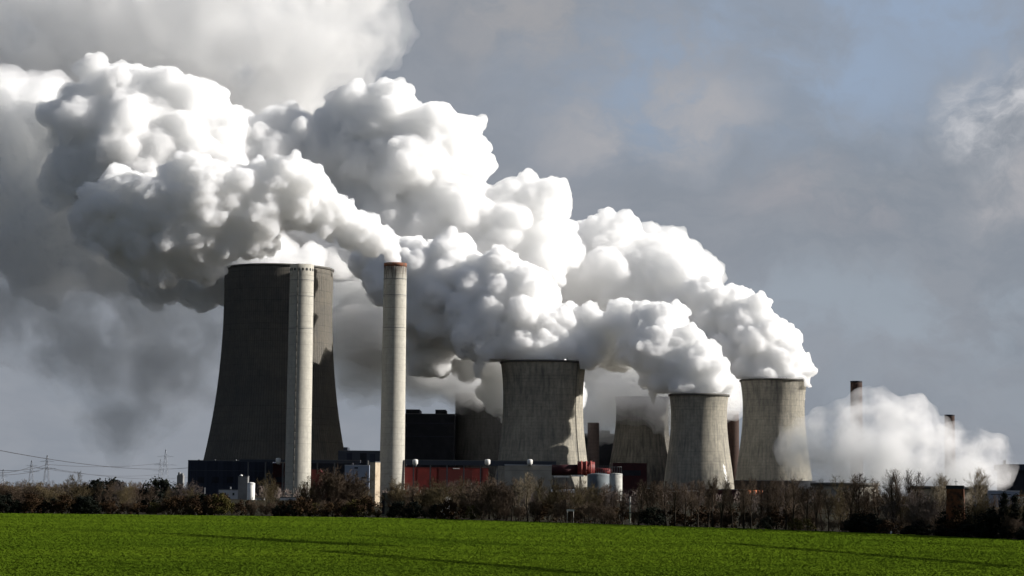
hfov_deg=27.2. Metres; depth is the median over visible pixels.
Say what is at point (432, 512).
evergreen bush
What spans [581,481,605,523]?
bare tree
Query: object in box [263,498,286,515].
rusty bush
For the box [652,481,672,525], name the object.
bare tree
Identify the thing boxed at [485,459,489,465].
vent head
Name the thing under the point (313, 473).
flue house
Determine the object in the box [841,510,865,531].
rusty bush
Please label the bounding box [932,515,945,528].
bare bush
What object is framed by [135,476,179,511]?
evergreen bush
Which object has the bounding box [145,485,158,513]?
bare tree
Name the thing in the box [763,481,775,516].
bare poplar
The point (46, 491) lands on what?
bare tree
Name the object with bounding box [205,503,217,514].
bare bush
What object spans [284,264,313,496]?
chimney
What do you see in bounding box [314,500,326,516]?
bare bush
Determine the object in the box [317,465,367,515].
bare bush
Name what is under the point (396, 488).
bare tree
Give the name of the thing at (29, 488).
bare bush
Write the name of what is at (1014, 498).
conifer
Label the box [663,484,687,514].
bare tree
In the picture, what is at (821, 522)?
bare bush
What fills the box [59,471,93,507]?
bare tree
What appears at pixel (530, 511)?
bare bush
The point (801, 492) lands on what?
bare tree
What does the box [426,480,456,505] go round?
bare tree
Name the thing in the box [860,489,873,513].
bare poplar
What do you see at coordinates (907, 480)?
bare poplar
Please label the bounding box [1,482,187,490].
wood
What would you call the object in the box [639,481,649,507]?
bare tree
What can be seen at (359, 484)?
bare bush
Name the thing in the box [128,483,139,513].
bare tree
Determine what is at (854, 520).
evergreen bush
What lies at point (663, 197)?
sky
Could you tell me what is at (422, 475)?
coal hall
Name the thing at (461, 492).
bare tree
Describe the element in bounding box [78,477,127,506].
evergreen bush
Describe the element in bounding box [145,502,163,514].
olive bush
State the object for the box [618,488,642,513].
bare tree
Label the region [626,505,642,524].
bare bush
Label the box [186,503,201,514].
bare bush
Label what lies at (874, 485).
bare tree
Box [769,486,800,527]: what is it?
bare tree
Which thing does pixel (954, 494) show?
brick tower
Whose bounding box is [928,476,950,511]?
bare tree
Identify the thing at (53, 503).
rusty bush
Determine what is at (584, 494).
bare tree
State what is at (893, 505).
bare tree
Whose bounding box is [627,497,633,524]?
utility pole
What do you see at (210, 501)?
rusty bush
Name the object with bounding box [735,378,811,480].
cooling tower
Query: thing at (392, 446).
chimney
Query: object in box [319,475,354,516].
bare tree
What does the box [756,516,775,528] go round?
evergreen bush
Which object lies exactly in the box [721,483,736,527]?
bare tree
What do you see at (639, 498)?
bare tree
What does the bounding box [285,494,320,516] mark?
rusty bush
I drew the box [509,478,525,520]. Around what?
bare tree
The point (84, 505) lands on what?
evergreen bush
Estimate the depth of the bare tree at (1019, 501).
303.61 m
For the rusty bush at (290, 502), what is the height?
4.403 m
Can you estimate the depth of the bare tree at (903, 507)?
335.50 m
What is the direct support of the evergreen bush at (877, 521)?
on the ground at (235, 501)
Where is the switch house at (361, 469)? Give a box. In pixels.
[345,465,369,487]
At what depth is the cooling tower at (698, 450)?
1972.27 m
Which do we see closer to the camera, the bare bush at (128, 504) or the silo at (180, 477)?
the bare bush at (128, 504)
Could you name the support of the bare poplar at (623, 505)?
on the ground at (235, 501)
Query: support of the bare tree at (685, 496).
on the ground at (235, 501)
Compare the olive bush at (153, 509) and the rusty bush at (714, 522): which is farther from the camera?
the olive bush at (153, 509)
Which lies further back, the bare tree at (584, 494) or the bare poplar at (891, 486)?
the bare tree at (584, 494)
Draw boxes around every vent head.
[412,459,417,465]
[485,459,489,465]
[527,459,532,465]
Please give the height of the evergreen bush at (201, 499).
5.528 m
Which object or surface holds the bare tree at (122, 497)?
on the ground at (235, 501)
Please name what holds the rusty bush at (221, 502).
on the ground at (235, 501)
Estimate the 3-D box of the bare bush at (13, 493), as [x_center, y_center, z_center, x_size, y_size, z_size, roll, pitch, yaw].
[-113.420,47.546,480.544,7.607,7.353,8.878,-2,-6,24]
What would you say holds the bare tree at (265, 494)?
on the ground at (235, 501)
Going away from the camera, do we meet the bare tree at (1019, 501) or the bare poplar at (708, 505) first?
the bare tree at (1019, 501)
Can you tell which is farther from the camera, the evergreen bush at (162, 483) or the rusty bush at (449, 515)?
the evergreen bush at (162, 483)
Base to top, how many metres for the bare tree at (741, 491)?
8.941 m
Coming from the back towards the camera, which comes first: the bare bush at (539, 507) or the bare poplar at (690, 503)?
the bare bush at (539, 507)
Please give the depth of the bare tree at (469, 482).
467.52 m
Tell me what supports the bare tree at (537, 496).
on the ground at (235, 501)
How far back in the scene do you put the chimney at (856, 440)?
2241.40 m
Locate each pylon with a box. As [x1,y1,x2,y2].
[24,460,36,482]
[37,455,54,488]
[158,449,172,479]
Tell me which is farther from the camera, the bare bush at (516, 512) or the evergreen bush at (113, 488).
the evergreen bush at (113, 488)
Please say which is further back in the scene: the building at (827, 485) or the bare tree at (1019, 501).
the building at (827, 485)
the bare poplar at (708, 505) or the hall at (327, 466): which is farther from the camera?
the hall at (327, 466)
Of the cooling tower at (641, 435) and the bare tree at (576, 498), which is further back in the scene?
the cooling tower at (641, 435)
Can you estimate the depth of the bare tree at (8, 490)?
484.55 m
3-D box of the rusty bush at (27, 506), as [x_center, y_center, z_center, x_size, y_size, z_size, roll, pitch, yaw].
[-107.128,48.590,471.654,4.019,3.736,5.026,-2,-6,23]
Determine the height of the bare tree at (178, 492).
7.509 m
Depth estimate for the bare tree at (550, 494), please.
426.70 m
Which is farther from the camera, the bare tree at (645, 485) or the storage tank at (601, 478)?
the storage tank at (601, 478)
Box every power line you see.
[0,450,181,468]
[0,462,165,470]
[6,466,159,475]
[11,468,187,478]
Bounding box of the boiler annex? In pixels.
[273,463,284,495]
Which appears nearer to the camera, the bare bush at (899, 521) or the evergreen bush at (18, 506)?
the bare bush at (899, 521)
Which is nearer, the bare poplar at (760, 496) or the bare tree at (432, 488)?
the bare poplar at (760, 496)
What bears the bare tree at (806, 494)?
on the ground at (235, 501)
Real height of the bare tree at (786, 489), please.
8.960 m
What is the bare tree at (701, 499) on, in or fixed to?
on the ground at (235, 501)
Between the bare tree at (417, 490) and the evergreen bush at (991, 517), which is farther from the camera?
the bare tree at (417, 490)
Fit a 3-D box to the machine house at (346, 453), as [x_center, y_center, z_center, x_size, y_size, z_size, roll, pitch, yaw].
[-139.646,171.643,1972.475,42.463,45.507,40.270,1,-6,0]
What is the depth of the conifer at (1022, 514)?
298.37 m
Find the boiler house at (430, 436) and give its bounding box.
[405,409,455,466]
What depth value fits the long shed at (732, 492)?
1742.06 m
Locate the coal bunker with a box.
[994,460,1023,494]
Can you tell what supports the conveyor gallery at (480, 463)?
on the ground at (235, 501)
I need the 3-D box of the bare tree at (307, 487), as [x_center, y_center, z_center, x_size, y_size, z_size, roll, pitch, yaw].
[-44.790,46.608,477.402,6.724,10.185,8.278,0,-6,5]
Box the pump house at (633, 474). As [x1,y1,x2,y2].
[611,463,646,499]
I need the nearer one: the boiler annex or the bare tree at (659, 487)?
the bare tree at (659, 487)
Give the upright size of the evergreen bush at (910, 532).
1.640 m
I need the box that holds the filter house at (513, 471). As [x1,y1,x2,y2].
[504,464,551,497]
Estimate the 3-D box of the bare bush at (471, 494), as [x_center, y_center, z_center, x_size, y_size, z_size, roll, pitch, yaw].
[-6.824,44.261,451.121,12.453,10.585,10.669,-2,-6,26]
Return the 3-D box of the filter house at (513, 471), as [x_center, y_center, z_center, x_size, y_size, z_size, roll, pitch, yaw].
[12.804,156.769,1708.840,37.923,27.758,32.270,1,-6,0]
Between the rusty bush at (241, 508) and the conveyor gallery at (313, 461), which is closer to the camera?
the rusty bush at (241, 508)
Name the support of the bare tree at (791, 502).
on the ground at (235, 501)
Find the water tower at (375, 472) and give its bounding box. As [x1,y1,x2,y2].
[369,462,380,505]
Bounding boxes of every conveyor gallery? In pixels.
[239,459,360,490]
[405,459,555,486]
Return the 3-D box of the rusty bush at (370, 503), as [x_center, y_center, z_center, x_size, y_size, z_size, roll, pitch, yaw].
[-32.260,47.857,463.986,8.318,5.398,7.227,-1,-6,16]
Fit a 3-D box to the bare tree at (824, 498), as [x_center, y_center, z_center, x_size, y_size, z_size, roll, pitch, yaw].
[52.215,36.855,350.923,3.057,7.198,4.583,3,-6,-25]
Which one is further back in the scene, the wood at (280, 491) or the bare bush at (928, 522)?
the wood at (280, 491)
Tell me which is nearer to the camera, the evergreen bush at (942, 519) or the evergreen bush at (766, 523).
the evergreen bush at (942, 519)
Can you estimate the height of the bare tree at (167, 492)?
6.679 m
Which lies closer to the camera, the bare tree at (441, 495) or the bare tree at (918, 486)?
the bare tree at (918, 486)
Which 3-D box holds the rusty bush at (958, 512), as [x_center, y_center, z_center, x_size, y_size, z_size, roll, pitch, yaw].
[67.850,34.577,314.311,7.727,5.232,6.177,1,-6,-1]
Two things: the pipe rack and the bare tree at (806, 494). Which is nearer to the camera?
the bare tree at (806, 494)
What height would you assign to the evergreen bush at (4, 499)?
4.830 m
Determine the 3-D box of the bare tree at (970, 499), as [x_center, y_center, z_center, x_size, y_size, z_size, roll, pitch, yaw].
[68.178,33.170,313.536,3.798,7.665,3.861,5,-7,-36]
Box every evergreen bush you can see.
[0,492,15,512]
[8,498,23,512]
[36,497,59,513]
[70,494,102,513]
[71,495,94,513]
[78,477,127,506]
[99,478,128,507]
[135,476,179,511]
[185,491,209,514]
[271,504,285,515]
[285,504,300,515]
[387,500,409,517]
[402,500,426,517]
[426,502,446,518]
[639,506,666,525]
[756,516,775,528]
[840,515,868,531]
[843,511,878,532]
[867,517,889,533]
[898,524,932,534]
[900,525,927,534]
[935,509,971,536]
[972,505,1010,538]
[993,524,1023,538]
[1013,526,1023,539]
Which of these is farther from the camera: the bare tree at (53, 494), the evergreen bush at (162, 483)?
the evergreen bush at (162, 483)
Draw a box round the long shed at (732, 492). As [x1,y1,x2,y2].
[645,488,740,500]
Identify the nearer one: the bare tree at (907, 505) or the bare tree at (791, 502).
the bare tree at (907, 505)
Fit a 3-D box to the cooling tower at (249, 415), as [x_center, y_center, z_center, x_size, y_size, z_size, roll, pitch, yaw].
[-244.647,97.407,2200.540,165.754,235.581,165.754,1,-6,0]
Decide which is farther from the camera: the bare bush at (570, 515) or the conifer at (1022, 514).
the bare bush at (570, 515)
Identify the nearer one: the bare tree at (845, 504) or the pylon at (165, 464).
the bare tree at (845, 504)
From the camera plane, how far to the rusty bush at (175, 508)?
470.42 m
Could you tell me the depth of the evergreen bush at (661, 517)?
387.30 m
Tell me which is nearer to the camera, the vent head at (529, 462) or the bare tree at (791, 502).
the bare tree at (791, 502)
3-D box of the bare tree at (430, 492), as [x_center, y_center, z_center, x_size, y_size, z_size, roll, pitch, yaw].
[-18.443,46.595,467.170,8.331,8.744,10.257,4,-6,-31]
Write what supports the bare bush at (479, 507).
on the ground at (235, 501)
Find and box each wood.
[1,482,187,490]
[255,484,783,502]
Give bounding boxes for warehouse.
[973,490,1019,506]
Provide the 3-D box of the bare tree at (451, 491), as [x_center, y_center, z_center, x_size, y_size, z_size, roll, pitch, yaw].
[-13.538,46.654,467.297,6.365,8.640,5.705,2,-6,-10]
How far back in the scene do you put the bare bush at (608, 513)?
398.71 m
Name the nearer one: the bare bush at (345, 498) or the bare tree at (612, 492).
the bare tree at (612, 492)
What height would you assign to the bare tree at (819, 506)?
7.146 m
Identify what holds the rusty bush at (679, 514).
on the ground at (235, 501)
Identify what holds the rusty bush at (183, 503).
on the ground at (235, 501)
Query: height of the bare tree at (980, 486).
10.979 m
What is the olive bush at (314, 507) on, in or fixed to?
on the ground at (235, 501)
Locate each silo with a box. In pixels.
[177,472,184,486]
[238,474,248,499]
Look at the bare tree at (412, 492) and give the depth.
466.30 m
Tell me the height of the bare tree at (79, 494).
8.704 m
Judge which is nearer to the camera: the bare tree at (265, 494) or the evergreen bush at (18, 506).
the evergreen bush at (18, 506)
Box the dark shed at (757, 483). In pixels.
[734,480,815,498]
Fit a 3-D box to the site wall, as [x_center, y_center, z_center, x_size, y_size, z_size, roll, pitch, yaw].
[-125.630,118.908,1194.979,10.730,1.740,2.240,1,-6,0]
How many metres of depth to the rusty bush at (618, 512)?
404.15 m
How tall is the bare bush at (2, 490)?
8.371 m
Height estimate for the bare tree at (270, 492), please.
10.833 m
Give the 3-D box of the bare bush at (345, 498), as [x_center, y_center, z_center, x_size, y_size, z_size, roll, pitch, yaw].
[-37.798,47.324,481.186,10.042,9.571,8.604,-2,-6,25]
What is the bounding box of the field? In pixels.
[0,513,1023,575]
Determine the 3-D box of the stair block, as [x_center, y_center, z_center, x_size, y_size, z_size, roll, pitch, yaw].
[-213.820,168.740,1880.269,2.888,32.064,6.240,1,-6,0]
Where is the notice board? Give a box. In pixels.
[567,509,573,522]
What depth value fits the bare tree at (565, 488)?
427.24 m
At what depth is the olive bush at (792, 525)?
353.52 m
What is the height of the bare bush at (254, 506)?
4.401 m
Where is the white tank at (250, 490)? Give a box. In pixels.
[247,482,254,499]
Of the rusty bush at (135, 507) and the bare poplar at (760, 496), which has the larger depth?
the rusty bush at (135, 507)
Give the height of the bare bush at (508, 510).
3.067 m
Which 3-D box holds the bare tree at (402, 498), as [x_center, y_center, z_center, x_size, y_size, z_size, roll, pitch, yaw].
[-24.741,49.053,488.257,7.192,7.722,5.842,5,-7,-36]
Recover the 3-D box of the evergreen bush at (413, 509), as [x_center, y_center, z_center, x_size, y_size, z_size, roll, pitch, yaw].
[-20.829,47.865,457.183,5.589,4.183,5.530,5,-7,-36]
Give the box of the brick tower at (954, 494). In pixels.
[946,481,964,536]
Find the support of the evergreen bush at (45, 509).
on the ground at (235, 501)
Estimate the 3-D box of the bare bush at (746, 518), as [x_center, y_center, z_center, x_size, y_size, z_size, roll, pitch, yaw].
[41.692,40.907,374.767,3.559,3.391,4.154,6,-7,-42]
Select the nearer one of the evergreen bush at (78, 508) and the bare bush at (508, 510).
the bare bush at (508, 510)
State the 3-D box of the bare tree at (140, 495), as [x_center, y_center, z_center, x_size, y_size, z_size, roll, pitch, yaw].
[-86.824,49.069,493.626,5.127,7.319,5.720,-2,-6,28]
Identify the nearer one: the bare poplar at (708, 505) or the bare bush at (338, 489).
the bare poplar at (708, 505)
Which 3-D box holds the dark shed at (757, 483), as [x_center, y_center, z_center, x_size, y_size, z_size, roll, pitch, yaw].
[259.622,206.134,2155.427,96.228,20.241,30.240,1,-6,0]
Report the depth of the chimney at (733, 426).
2408.73 m
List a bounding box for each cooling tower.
[203,263,343,462]
[454,393,502,483]
[495,359,586,494]
[609,396,669,487]
[664,393,733,488]
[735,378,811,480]
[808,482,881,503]
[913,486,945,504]
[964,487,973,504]
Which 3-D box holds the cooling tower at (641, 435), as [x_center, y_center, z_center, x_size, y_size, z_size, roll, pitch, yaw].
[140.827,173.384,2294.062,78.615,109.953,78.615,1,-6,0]
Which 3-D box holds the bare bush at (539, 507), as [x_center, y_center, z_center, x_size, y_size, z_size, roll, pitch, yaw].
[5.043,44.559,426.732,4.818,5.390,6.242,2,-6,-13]
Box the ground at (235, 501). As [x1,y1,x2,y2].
[0,487,1022,539]
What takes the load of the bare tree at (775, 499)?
on the ground at (235, 501)
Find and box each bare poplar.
[618,493,627,524]
[688,481,697,525]
[701,477,719,526]
[711,475,731,527]
[756,481,766,518]
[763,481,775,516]
[807,478,825,530]
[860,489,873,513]
[878,469,899,533]
[888,469,905,526]
[903,469,922,520]
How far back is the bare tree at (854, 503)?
348.86 m
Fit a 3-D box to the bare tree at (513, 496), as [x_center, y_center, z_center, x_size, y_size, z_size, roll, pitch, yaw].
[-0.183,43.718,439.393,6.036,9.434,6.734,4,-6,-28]
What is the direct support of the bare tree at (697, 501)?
on the ground at (235, 501)
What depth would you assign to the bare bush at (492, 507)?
436.03 m
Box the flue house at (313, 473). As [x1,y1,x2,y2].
[311,470,323,485]
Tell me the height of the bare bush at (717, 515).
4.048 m
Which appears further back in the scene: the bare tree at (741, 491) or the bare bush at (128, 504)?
the bare bush at (128, 504)
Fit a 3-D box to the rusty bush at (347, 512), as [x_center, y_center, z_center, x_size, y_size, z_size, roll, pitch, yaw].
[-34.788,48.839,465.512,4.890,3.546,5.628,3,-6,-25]
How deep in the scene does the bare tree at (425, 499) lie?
466.54 m
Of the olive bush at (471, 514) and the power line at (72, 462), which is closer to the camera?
the olive bush at (471, 514)
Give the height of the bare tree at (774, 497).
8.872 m
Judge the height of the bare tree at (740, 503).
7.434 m
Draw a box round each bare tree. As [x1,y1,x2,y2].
[3,479,24,510]
[18,478,45,510]
[32,483,58,502]
[35,482,57,512]
[46,483,65,513]
[47,477,74,510]
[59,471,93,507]
[69,479,93,502]
[90,481,104,513]
[96,485,116,502]
[103,481,117,506]
[108,480,124,508]
[114,481,136,513]
[118,481,132,503]
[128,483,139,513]
[130,483,144,512]
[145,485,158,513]
[162,487,176,510]
[166,483,185,513]
[176,479,199,502]
[181,485,200,513]
[192,485,203,493]
[254,470,280,506]
[261,483,268,513]
[298,474,325,515]
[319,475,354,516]
[355,478,378,513]
[378,475,408,506]
[381,488,396,504]
[389,488,411,504]
[401,480,419,506]
[409,483,422,504]
[413,481,440,517]
[418,482,437,517]
[421,474,440,517]
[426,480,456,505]
[446,479,474,517]
[446,481,461,502]
[447,476,471,517]
[448,485,463,507]
[462,483,499,518]
[464,478,479,512]
[495,478,524,520]
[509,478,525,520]
[515,491,533,519]
[516,471,539,521]
[529,486,547,515]
[531,477,546,501]
[532,479,567,520]
[548,484,569,521]
[558,481,574,521]
[564,480,593,522]
[569,483,597,521]
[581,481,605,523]
[581,491,593,522]
[589,484,616,508]
[595,483,611,523]
[605,485,618,506]
[605,491,619,522]
[615,489,625,520]
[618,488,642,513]
[633,478,651,524]
[633,486,645,523]
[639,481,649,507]
[640,480,661,522]
[650,480,667,523]
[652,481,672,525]
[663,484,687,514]
[668,480,686,525]
[670,488,682,525]
[676,479,708,525]
[677,480,709,526]
[678,484,693,525]
[699,475,719,527]
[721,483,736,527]
[732,479,752,528]
[733,490,754,525]
[735,477,765,528]
[743,486,763,518]
[752,478,788,520]
[756,479,785,528]
[762,478,783,529]
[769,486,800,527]
[776,476,813,529]
[778,479,799,529]
[790,486,809,529]
[792,482,814,530]
[806,485,831,529]
[810,491,823,529]
[815,475,854,530]
[818,489,837,530]
[833,488,849,519]
[838,473,869,514]
[841,473,875,511]
[842,489,863,513]
[852,480,881,512]
[855,488,874,512]
[862,486,885,516]
[866,493,888,517]
[874,484,901,518]
[880,489,905,532]
[881,493,907,527]
[893,495,922,521]
[897,489,936,521]
[902,491,943,534]
[906,471,931,519]
[911,492,945,534]
[925,471,946,515]
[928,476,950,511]
[960,486,978,515]
[962,489,996,523]
[964,466,992,512]
[966,491,990,522]
[983,495,998,533]
[1003,491,1023,521]
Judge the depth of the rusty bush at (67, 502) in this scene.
471.45 m
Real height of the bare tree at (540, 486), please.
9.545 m
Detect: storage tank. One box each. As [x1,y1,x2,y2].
[587,473,608,494]
[609,467,622,500]
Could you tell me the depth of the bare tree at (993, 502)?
308.45 m
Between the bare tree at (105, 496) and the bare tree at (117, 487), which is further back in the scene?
the bare tree at (105, 496)
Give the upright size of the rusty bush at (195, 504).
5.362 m
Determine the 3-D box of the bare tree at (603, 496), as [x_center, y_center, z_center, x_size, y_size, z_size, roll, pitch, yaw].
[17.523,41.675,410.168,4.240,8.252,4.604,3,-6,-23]
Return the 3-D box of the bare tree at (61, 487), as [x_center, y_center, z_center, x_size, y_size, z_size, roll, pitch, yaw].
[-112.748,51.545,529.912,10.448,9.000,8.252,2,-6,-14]
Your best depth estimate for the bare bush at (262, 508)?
469.40 m
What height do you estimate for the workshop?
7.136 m
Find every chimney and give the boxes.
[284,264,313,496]
[380,262,406,494]
[587,423,598,470]
[727,411,738,479]
[850,381,862,482]
[944,415,955,484]
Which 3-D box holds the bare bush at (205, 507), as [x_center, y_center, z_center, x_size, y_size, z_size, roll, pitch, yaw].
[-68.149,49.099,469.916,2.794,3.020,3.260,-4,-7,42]
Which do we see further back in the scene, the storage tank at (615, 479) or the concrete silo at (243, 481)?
the storage tank at (615, 479)
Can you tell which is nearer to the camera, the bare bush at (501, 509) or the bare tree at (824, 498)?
the bare tree at (824, 498)
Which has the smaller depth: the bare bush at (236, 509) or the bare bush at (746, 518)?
the bare bush at (746, 518)
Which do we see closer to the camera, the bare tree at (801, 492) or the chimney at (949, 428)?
the bare tree at (801, 492)
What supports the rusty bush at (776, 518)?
on the ground at (235, 501)
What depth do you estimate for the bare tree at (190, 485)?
605.68 m
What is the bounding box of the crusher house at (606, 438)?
[584,430,613,467]
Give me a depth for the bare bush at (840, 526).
346.09 m
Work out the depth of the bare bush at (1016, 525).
296.90 m
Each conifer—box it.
[998,491,1009,526]
[1007,494,1021,538]
[1019,499,1023,521]
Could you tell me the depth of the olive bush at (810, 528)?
351.05 m
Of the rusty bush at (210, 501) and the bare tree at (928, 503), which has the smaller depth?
the bare tree at (928, 503)
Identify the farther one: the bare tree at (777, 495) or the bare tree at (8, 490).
the bare tree at (8, 490)
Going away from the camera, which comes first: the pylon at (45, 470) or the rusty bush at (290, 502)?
the rusty bush at (290, 502)
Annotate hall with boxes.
[188,460,275,495]
[311,462,353,480]
[404,467,488,495]
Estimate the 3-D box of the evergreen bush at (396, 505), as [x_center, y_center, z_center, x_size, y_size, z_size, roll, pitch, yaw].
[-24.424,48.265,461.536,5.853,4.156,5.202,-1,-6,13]
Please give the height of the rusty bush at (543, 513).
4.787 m
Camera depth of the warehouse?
1244.43 m
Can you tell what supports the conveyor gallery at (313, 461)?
on the ground at (235, 501)
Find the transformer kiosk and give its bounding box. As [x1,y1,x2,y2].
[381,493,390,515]
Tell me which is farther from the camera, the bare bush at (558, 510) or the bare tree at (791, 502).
the bare bush at (558, 510)
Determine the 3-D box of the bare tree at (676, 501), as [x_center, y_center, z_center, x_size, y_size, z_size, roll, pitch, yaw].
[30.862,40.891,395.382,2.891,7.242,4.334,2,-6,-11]
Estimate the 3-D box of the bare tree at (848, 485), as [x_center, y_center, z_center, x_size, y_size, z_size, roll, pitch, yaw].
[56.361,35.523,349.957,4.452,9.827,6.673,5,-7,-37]
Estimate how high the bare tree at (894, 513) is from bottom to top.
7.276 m
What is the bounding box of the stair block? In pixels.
[269,462,273,490]
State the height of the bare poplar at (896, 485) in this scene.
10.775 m
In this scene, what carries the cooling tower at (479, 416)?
on the ground at (235, 501)
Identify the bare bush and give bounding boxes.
[0,483,19,512]
[5,484,25,512]
[20,484,45,509]
[123,499,135,511]
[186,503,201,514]
[202,502,207,514]
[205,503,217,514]
[234,501,242,514]
[243,497,258,515]
[255,502,269,515]
[265,502,278,514]
[297,483,321,515]
[301,467,350,516]
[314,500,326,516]
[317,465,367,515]
[328,470,374,516]
[328,479,362,516]
[455,471,501,518]
[473,496,491,519]
[475,478,517,519]
[485,493,507,520]
[491,497,510,520]
[502,507,511,520]
[509,505,525,520]
[515,504,530,520]
[526,497,547,521]
[526,501,541,521]
[545,498,572,522]
[563,507,575,522]
[572,502,594,523]
[587,501,606,523]
[599,504,617,523]
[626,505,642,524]
[713,505,737,527]
[737,512,756,526]
[752,509,766,528]
[787,505,819,529]
[803,510,819,527]
[815,516,826,530]
[827,520,838,530]
[835,519,844,531]
[894,514,910,530]
[924,512,938,533]
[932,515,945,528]
[1001,514,1018,537]
[1007,517,1023,537]
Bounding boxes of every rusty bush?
[21,498,40,512]
[23,492,51,512]
[49,500,68,513]
[54,493,77,513]
[95,503,112,513]
[99,499,118,513]
[115,504,131,513]
[129,501,149,514]
[155,495,184,514]
[167,495,193,514]
[183,492,216,514]
[200,494,226,514]
[208,492,230,514]
[232,498,254,515]
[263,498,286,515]
[277,497,297,515]
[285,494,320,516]
[320,500,344,516]
[343,502,362,516]
[347,495,382,517]
[436,499,463,518]
[446,503,468,519]
[532,501,558,521]
[568,508,591,522]
[591,508,619,523]
[609,506,634,523]
[651,505,686,525]
[669,515,696,525]
[682,503,729,526]
[709,512,730,526]
[722,506,756,527]
[765,506,799,529]
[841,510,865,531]
[851,511,868,527]
[875,519,904,533]
[941,504,973,535]
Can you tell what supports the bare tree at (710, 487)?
on the ground at (235, 501)
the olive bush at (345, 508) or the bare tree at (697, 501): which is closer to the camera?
the bare tree at (697, 501)
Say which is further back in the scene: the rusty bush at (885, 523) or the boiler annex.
the boiler annex
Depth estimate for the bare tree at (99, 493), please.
474.81 m
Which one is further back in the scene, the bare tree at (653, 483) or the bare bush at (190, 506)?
the bare bush at (190, 506)
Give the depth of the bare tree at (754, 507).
411.37 m
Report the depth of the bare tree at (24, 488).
487.74 m
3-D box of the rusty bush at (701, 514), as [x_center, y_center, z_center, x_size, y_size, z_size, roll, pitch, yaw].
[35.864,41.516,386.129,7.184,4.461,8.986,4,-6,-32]
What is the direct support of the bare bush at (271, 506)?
on the ground at (235, 501)
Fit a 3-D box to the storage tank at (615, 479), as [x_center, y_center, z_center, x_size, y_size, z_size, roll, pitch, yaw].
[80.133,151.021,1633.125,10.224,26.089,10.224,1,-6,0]
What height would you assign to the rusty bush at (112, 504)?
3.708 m
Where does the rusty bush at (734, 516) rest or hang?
on the ground at (235, 501)
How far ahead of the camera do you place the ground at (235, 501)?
508.04 m
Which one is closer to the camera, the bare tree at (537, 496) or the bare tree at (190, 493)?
the bare tree at (537, 496)
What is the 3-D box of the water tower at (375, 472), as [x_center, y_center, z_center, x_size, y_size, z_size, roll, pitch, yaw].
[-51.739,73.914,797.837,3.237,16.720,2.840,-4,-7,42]
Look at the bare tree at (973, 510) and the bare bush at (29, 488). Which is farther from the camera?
the bare bush at (29, 488)
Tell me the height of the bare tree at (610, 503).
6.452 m
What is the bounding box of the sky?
[0,0,1023,495]
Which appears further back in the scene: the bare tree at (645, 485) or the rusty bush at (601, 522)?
the rusty bush at (601, 522)
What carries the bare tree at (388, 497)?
on the ground at (235, 501)
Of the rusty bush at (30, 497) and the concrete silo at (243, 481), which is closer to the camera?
the rusty bush at (30, 497)
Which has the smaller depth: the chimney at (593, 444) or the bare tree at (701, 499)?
the bare tree at (701, 499)
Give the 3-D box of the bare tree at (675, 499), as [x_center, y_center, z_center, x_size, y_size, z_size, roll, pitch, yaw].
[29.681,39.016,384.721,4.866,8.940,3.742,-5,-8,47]
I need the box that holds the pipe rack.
[552,461,609,488]
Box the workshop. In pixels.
[218,487,237,498]
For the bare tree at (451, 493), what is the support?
on the ground at (235, 501)
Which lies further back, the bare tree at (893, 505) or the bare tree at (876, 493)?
the bare tree at (876, 493)
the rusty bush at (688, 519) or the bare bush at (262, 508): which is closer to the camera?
the rusty bush at (688, 519)
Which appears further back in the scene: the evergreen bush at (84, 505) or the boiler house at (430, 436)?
the boiler house at (430, 436)
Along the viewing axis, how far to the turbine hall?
1892.54 m
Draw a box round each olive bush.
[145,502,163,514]
[206,492,235,515]
[305,503,323,516]
[339,499,376,516]
[462,505,481,519]
[787,518,805,529]
[797,518,816,530]
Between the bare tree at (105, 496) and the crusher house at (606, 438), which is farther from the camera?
the crusher house at (606, 438)
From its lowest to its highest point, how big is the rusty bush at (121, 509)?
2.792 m
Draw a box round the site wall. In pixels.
[280,497,295,499]
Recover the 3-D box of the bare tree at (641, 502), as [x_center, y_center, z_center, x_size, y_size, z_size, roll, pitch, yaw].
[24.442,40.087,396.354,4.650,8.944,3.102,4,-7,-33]
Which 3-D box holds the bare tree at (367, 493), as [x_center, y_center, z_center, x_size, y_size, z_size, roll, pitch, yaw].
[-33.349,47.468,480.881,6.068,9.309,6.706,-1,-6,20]
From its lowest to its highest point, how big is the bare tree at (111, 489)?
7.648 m
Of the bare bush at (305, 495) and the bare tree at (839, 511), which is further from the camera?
the bare bush at (305, 495)
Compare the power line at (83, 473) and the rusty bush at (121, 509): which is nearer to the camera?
the rusty bush at (121, 509)
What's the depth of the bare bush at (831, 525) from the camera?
346.25 m
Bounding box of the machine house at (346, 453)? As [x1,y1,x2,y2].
[338,447,379,464]
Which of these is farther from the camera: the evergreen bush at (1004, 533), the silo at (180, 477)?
the silo at (180, 477)
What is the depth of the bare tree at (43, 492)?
492.90 m
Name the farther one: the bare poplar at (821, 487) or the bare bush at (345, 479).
the bare bush at (345, 479)

